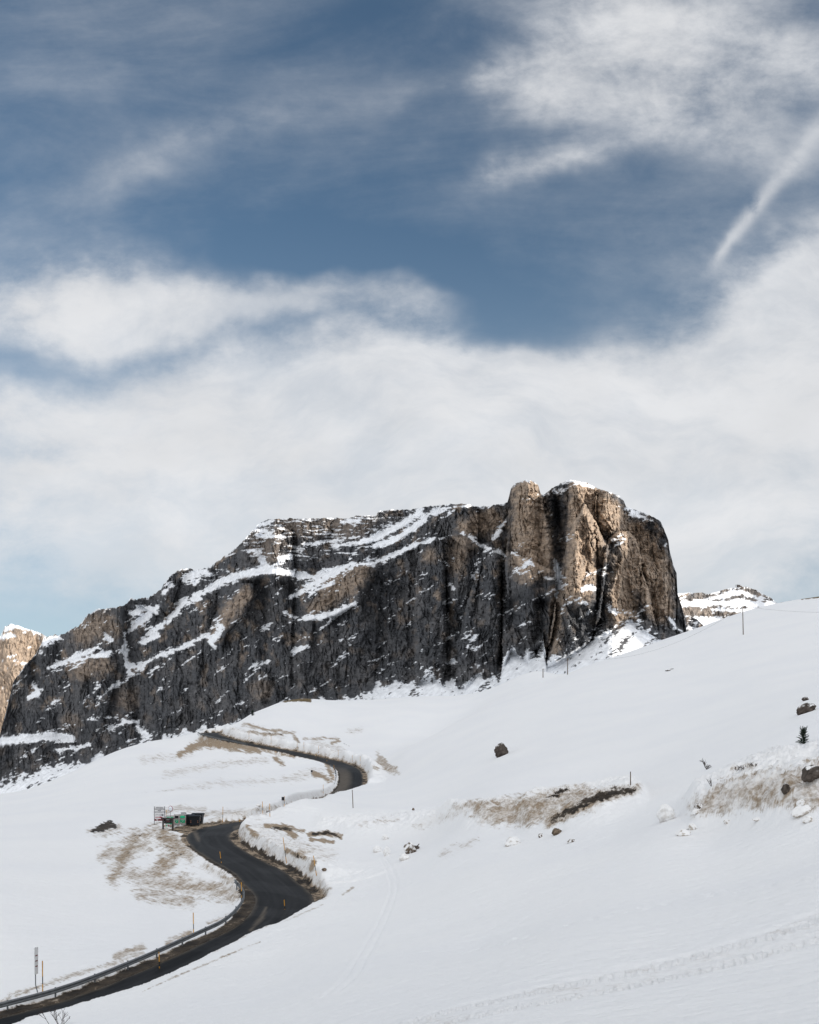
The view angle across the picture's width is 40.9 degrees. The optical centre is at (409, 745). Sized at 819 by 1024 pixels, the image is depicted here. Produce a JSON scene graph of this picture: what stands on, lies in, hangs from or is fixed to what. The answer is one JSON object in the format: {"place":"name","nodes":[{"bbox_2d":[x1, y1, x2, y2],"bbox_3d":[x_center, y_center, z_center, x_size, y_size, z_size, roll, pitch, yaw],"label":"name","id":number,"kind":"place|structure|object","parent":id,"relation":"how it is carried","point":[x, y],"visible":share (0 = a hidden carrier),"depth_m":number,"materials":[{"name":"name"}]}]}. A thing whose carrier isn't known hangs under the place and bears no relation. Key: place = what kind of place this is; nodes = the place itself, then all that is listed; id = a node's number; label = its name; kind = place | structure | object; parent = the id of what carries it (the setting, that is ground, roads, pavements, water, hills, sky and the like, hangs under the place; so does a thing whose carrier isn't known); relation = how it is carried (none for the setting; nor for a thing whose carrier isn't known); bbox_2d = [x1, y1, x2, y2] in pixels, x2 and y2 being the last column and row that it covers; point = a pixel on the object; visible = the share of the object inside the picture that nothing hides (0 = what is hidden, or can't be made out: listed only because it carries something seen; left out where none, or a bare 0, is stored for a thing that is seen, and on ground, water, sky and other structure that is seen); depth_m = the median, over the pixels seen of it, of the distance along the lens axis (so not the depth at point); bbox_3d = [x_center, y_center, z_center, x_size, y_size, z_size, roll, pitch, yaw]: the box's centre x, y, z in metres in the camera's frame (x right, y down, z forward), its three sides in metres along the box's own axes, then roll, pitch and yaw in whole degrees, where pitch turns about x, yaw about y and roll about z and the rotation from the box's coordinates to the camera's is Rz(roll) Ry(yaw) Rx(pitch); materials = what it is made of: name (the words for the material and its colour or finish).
{"place":"outdoors","nodes":[
{"label":"outdoors","id":0,"kind":"place"},
{"bbox_2d":[0,624,45,732],"bbox_3d":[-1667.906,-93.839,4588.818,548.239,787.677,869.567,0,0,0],"label":"mountain","id":1,"kind":"structure","parent":0,"point":[19,646],"depth_m":4331.72,"materials":[{"name":"beige stone"}]},
{"bbox_2d":[0,733,363,1023],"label":"road","id":2,"kind":"structure","parent":0,"point":[271,887],"depth_m":119.12,"materials":[{"name":"grey asphalt"}]},
{"bbox_2d":[0,479,686,793],"bbox_3d":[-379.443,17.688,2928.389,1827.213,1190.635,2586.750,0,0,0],"label":"mountain","id":3,"kind":"structure","parent":0,"point":[457,599],"depth_m":2428.16,"materials":[{"name":"grey stone"}]},
{"bbox_2d":[0,597,818,1023],"bbox_3d":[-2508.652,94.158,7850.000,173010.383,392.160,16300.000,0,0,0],"label":"ground","id":4,"kind":"structure","parent":0,"point":[626,907],"depth_m":107.73,"materials":[{"name":"white snow"}]},
{"bbox_2d":[34,947,37,992],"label":"road sign","id":5,"kind":"object","parent":4,"relation":"on","point":[35,960],"visible":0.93,"depth_m":82.32,"materials":[{"name":"metal"}]},
{"bbox_2d":[42,961,42,991],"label":"snow pole","id":6,"kind":"object","parent":4,"relation":"on","point":[42,976],"visible":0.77,"depth_m":82.60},
{"bbox_2d":[39,1009,69,1023],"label":"bare bush","id":7,"kind":"object","parent":4,"relation":"on","point":[56,1016],"visible":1,"depth_m":66.05,"materials":[{"name":"brown plant"}]},
{"bbox_2d":[0,880,244,1009],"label":"guard rail","id":8,"kind":"object","parent":4,"relation":"on","point":[55,990],"visible":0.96,"depth_m":88.83,"materials":[{"name":"metal"}]},
{"bbox_2d":[154,806,164,824],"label":"sign board","id":9,"kind":"object","parent":4,"relation":"on","point":[159,813],"visible":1,"depth_m":172.29,"materials":[{"name":"metal"}]},
{"bbox_2d":[161,817,174,829],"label":"notice board","id":10,"kind":"object","parent":4,"relation":"on","point":[166,821],"visible":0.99,"depth_m":166.06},
{"bbox_2d":[165,815,174,826],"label":"recycling container","id":11,"kind":"object","parent":4,"relation":"on","point":[172,816],"visible":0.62,"depth_m":168.49,"materials":[{"name":"grey plastic"}]},
{"bbox_2d":[174,814,179,825],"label":"recycling container","id":12,"kind":"object","parent":4,"relation":"on","point":[177,819],"visible":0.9,"depth_m":169.98,"materials":[{"name":"plastic"}]},
{"bbox_2d":[180,813,185,824],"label":"recycling container","id":13,"kind":"object","parent":4,"relation":"on","point":[182,819],"visible":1,"depth_m":171.38,"materials":[{"name":"plastic"}]},
{"bbox_2d":[184,814,194,825],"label":"wheeled bin","id":14,"kind":"object","parent":4,"relation":"on","point":[187,819],"visible":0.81,"depth_m":171.93,"materials":[{"name":"plastic"}]},
{"bbox_2d":[189,815,200,825],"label":"wheeled bin","id":15,"kind":"object","parent":4,"relation":"on","point":[194,819],"visible":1,"depth_m":170.88,"materials":[{"name":"plastic"}]},
{"bbox_2d":[192,813,204,823],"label":"wheeled bin","id":16,"kind":"object","parent":4,"relation":"on","point":[202,817],"visible":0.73,"depth_m":173.37,"materials":[{"name":"plastic"}]},
{"bbox_2d":[198,732,247,744],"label":"guard rail","id":17,"kind":"object","parent":4,"relation":"on","point":[237,742],"visible":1,"depth_m":372.80,"materials":[{"name":"metal"}]},
{"bbox_2d":[373,845,381,852],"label":"snow block","id":18,"kind":"object","parent":4,"relation":"on","point":[376,849],"depth_m":134.40,"materials":[{"name":"white snow"}]},
{"bbox_2d":[382,834,388,839],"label":"snow block","id":19,"kind":"object","parent":4,"relation":"on","point":[385,837],"depth_m":141.88,"materials":[{"name":"white snow"}]},
{"bbox_2d":[383,846,390,855],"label":"snow block","id":20,"kind":"object","parent":4,"relation":"on","point":[386,851],"depth_m":130.28,"materials":[{"name":"white snow"}]},
{"bbox_2d":[399,853,409,860],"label":"snow block","id":21,"kind":"object","parent":4,"relation":"on","point":[403,856],"depth_m":121.91,"materials":[{"name":"white snow"}]},
{"bbox_2d":[404,842,415,853],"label":"earth clod","id":22,"kind":"object","parent":4,"relation":"on","point":[409,847],"visible":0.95,"depth_m":126.08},
{"bbox_2d":[494,743,507,757],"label":"boulder","id":23,"kind":"object","parent":4,"relation":"on","point":[500,749],"visible":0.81,"depth_m":213.56,"materials":[{"name":"grey stone"}]},
{"bbox_2d":[504,836,520,846],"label":"snow block","id":24,"kind":"object","parent":4,"relation":"on","point":[512,841],"depth_m":103.91,"materials":[{"name":"white snow"}]},
{"bbox_2d":[552,828,561,835],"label":"earth clod","id":25,"kind":"object","parent":4,"relation":"on","point":[555,831],"visible":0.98,"depth_m":100.59,"materials":[{"name":"brown soil"}]},
{"bbox_2d":[656,804,675,822],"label":"snow block","id":26,"kind":"object","parent":4,"relation":"on","point":[665,812],"depth_m":87.09,"materials":[{"name":"white snow"}]},
{"bbox_2d":[675,829,690,835],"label":"snow block","id":27,"kind":"object","parent":4,"relation":"on","point":[682,832],"depth_m":78.10,"materials":[{"name":"white snow"}]},
{"bbox_2d":[686,823,696,829],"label":"snow block","id":28,"kind":"object","parent":4,"relation":"on","point":[691,826],"depth_m":80.01,"materials":[{"name":"white snow"}]},
{"bbox_2d":[691,808,699,815],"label":"snow block","id":29,"kind":"object","parent":4,"relation":"on","point":[695,812],"depth_m":82.57,"materials":[{"name":"white snow"}]},
{"bbox_2d":[694,803,702,808],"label":"snow block","id":30,"kind":"object","parent":4,"relation":"on","point":[698,805],"depth_m":83.17,"materials":[{"name":"white snow"}]},
{"bbox_2d":[781,783,790,793],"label":"boulder","id":31,"kind":"object","parent":4,"relation":"on","point":[785,788],"visible":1,"depth_m":72.51,"materials":[{"name":"grey stone"}]},
{"bbox_2d":[796,799,804,805],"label":"snow block","id":32,"kind":"object","parent":4,"relation":"on","point":[801,802],"depth_m":70.24,"materials":[{"name":"white snow"}]},
{"bbox_2d":[791,805,811,817],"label":"snow block","id":33,"kind":"object","parent":4,"relation":"on","point":[798,811],"depth_m":69.40,"materials":[{"name":"white snow"}]},
{"bbox_2d":[796,725,808,743],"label":"spruce tree","id":34,"kind":"object","parent":4,"relation":"on","point":[803,731],"visible":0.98,"depth_m":108.89,"materials":[{"name":"green plant"}]},
{"bbox_2d":[796,703,815,714],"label":"boulder","id":35,"kind":"object","parent":4,"relation":"on","point":[804,708],"visible":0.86,"depth_m":134.92,"materials":[{"name":"grey stone"}]},
{"bbox_2d":[801,816,812,822],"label":"snow block","id":36,"kind":"object","parent":4,"relation":"on","point":[806,819],"depth_m":68.10,"materials":[{"name":"white snow"}]},
{"bbox_2d":[801,765,818,781],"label":"boulder","id":37,"kind":"object","parent":4,"relation":"on","point":[810,773],"visible":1,"depth_m":71.82,"materials":[{"name":"grey stone"}]},
{"bbox_2d":[0,0,818,636],"label":"sky","id":38,"kind":"structure","parent":0,"point":[261,260],"materials":[{"name":"blue"}]},
{"bbox_2d":[684,616,702,630],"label":"rocky knoll","id":39,"kind":"structure","parent":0,"point":[691,623],"depth_m":2651.49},
{"bbox_2d":[678,587,775,625],"bbox_3d":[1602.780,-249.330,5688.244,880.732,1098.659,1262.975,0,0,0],"label":"distant mountain","id":40,"kind":"structure","parent":0,"point":[703,608],"depth_m":5406.32,"materials":[{"name":"white snow"}]}
]}

